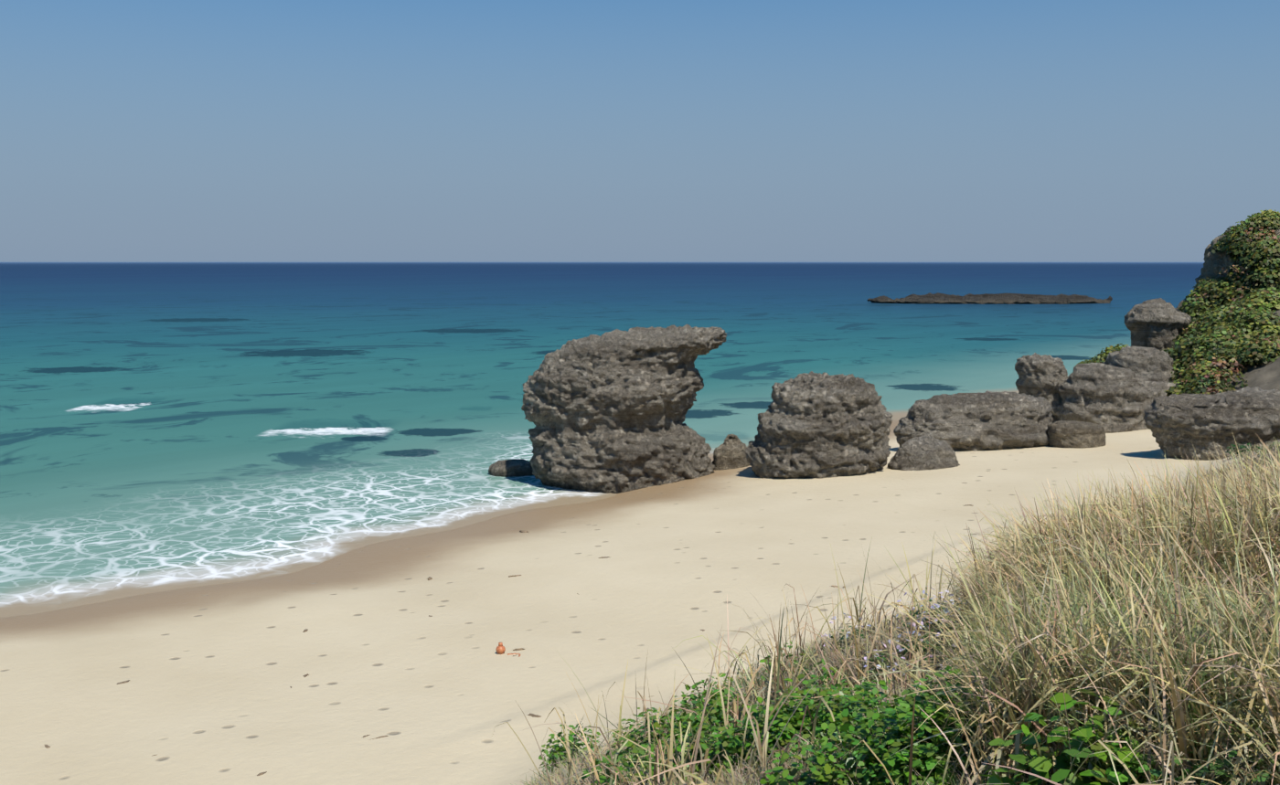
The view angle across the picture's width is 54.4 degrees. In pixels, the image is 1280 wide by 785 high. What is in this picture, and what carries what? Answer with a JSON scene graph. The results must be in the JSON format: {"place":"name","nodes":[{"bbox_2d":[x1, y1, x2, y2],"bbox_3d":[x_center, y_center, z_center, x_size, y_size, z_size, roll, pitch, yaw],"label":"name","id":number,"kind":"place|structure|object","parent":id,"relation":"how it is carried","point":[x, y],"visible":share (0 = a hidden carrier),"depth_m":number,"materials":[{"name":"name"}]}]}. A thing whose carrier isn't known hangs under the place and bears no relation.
{"place":"outdoors","nodes":[
{"label":"outdoors","id":0,"kind":"place"},
{"bbox_2d":[0,262,1204,618],"bbox_3d":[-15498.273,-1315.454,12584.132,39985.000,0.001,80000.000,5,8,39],"label":"sea water","id":1,"kind":"structure","parent":0,"point":[172,425],"depth_m":81.60,"materials":[{"name":"teal liquid"}]},
{"bbox_2d":[866,292,1112,304],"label":"reef rock","id":2,"kind":"object","parent":1,"relation":"in","point":[929,298],"visible":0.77,"depth_m":213.78,"materials":[{"name":"grey stone"}]},
{"bbox_2d":[0,309,1279,784],"bbox_3d":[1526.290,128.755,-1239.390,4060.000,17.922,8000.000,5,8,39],"label":"sand beach","id":3,"kind":"structure","parent":0,"point":[205,695],"depth_m":21.40,"materials":[{"name":"beige sand"}]},
{"bbox_2d":[495,642,520,657],"bbox_3d":[-1.930,4.022,19.270,0.234,0.179,0.773,-6,8,-44],"label":"orange float","id":4,"kind":"object","parent":3,"relation":"on","point":[500,649],"visible":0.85,"depth_m":19.41,"materials":[{"name":"orange plastic"}]},
{"bbox_2d":[488,458,533,477],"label":"rock","id":5,"kind":"object","parent":3,"relation":"on","point":[513,468],"visible":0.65,"depth_m":41.77,"materials":[{"name":"grey stone"}]},
{"bbox_2d":[44,450,1121,776],"bbox_3d":[3.019,3.255,28.441,12.323,0.929,33.088,5,8,39],"label":"beach debris","id":6,"kind":"object","parent":3,"relation":"on","point":[429,615],"visible":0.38,"depth_m":18.64,"materials":[{"name":"brown"}]},
{"bbox_2d":[521,324,726,493],"bbox_3d":[-0.539,0.561,40.068,6.601,5.466,3.928,1,6,6],"label":"mushroom rock","id":7,"kind":"object","parent":3,"relation":"on","point":[605,412],"visible":1,"depth_m":38.73,"materials":[{"name":"grey stone"}]},
{"bbox_2d":[711,434,749,470],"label":"tan rock","id":8,"kind":"object","parent":3,"relation":"on","point":[729,453],"visible":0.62,"depth_m":40.45,"materials":[{"name":"beige stone"}]},
{"bbox_2d":[601,560,948,737],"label":"dead stems","id":9,"kind":"object","parent":3,"relation":"on","point":[778,645],"visible":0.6,"depth_m":11.71,"materials":[{"name":"beige plant"}]},
{"bbox_2d":[745,371,893,479],"bbox_3d":[5.541,1.192,38.198,4.085,3.710,3.962,5,8,39],"label":"boulder","id":10,"kind":"object","parent":3,"relation":"on","point":[812,424],"visible":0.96,"depth_m":37.00,"materials":[{"name":"grey stone"}]},
{"bbox_2d":[492,429,1279,784],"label":"dry dune reeds","id":11,"kind":"object","parent":3,"relation":"on","point":[1085,512],"visible":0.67,"depth_m":7.61,"materials":[{"name":"beige plant"}]},
{"bbox_2d":[821,586,964,685],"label":"dune flowers","id":12,"kind":"object","parent":3,"relation":"on","point":[900,635],"visible":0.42,"depth_m":11.01,"materials":[{"name":"white plant"}]},
{"bbox_2d":[510,537,1279,784],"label":"grass","id":13,"kind":"structure","parent":3,"relation":"on","point":[837,661],"depth_m":11.13,"materials":[{"name":"plant"}]},
{"bbox_2d":[529,596,1279,784],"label":"leafy plants","id":14,"kind":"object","parent":3,"relation":"on","point":[754,778],"visible":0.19,"depth_m":6.57,"materials":[{"name":"green plant"}]},
{"bbox_2d":[537,443,1279,784],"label":"dune leaf plants","id":15,"kind":"object","parent":3,"relation":"on","point":[929,754],"visible":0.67,"depth_m":6.96,"materials":[{"name":"green plant"}]},
{"bbox_2d":[887,436,959,470],"bbox_3d":[8.659,1.963,38.003,2.180,1.286,1.674,0,6,-2],"label":"rock","id":16,"kind":"object","parent":3,"relation":"on","point":[922,453],"visible":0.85,"depth_m":37.48,"materials":[{"name":"grey stone"}]},
{"bbox_2d":[893,390,1053,451],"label":"rock","id":17,"kind":"object","parent":3,"relation":"on","point":[987,421],"visible":0.88,"depth_m":41.26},
{"bbox_2d":[1014,352,1068,423],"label":"rock","id":18,"kind":"object","parent":3,"relation":"on","point":[1044,376],"visible":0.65,"depth_m":46.07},
{"bbox_2d":[1047,420,1105,448],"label":"boulder","id":19,"kind":"object","parent":3,"relation":"on","point":[1075,434],"visible":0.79,"depth_m":40.81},
{"bbox_2d":[1056,362,1148,433],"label":"rock","id":20,"kind":"object","parent":3,"relation":"on","point":[1109,399],"visible":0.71,"depth_m":44.93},
{"bbox_2d":[1100,345,1174,382],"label":"rock","id":21,"kind":"object","parent":3,"relation":"on","point":[1152,364],"visible":0.42,"depth_m":48.31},
{"bbox_2d":[1135,373,1166,405],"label":"rock","id":22,"kind":"object","parent":3,"relation":"on","point":[1154,389],"visible":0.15,"depth_m":46.09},
{"bbox_2d":[1124,298,1191,351],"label":"rock","id":23,"kind":"object","parent":3,"relation":"on","point":[1158,324],"visible":0.52,"depth_m":53.29,"materials":[{"name":"grey stone"}]},
{"bbox_2d":[1154,379,1183,394],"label":"rock","id":24,"kind":"object","parent":3,"relation":"on","point":[1166,385],"visible":0.02,"depth_m":47.00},
{"bbox_2d":[1143,386,1279,460],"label":"rock","id":25,"kind":"object","parent":3,"relation":"on","point":[1185,424],"visible":0.83,"depth_m":36.73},
{"bbox_2d":[1174,222,1279,311],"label":"headland rock","id":26,"kind":"object","parent":3,"relation":"on","point":[1214,263],"visible":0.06,"depth_m":58.11,"materials":[{"name":"grey stone"}]},
{"bbox_2d":[1075,209,1279,396],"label":"headland shrubs","id":27,"kind":"object","parent":26,"relation":"on","point":[1220,337],"visible":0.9,"depth_m":50.18,"materials":[{"name":"green plant"}]},
{"bbox_2d":[1200,437,1279,492],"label":"grass","id":28,"kind":"structure","parent":3,"relation":"on","point":[1273,446],"depth_m":31.80,"materials":[{"name":"beige plant"}]},
{"bbox_2d":[0,0,1279,262],"label":"sky","id":29,"kind":"structure","parent":0,"point":[132,131],"materials":[{"name":"blue"}]}
]}

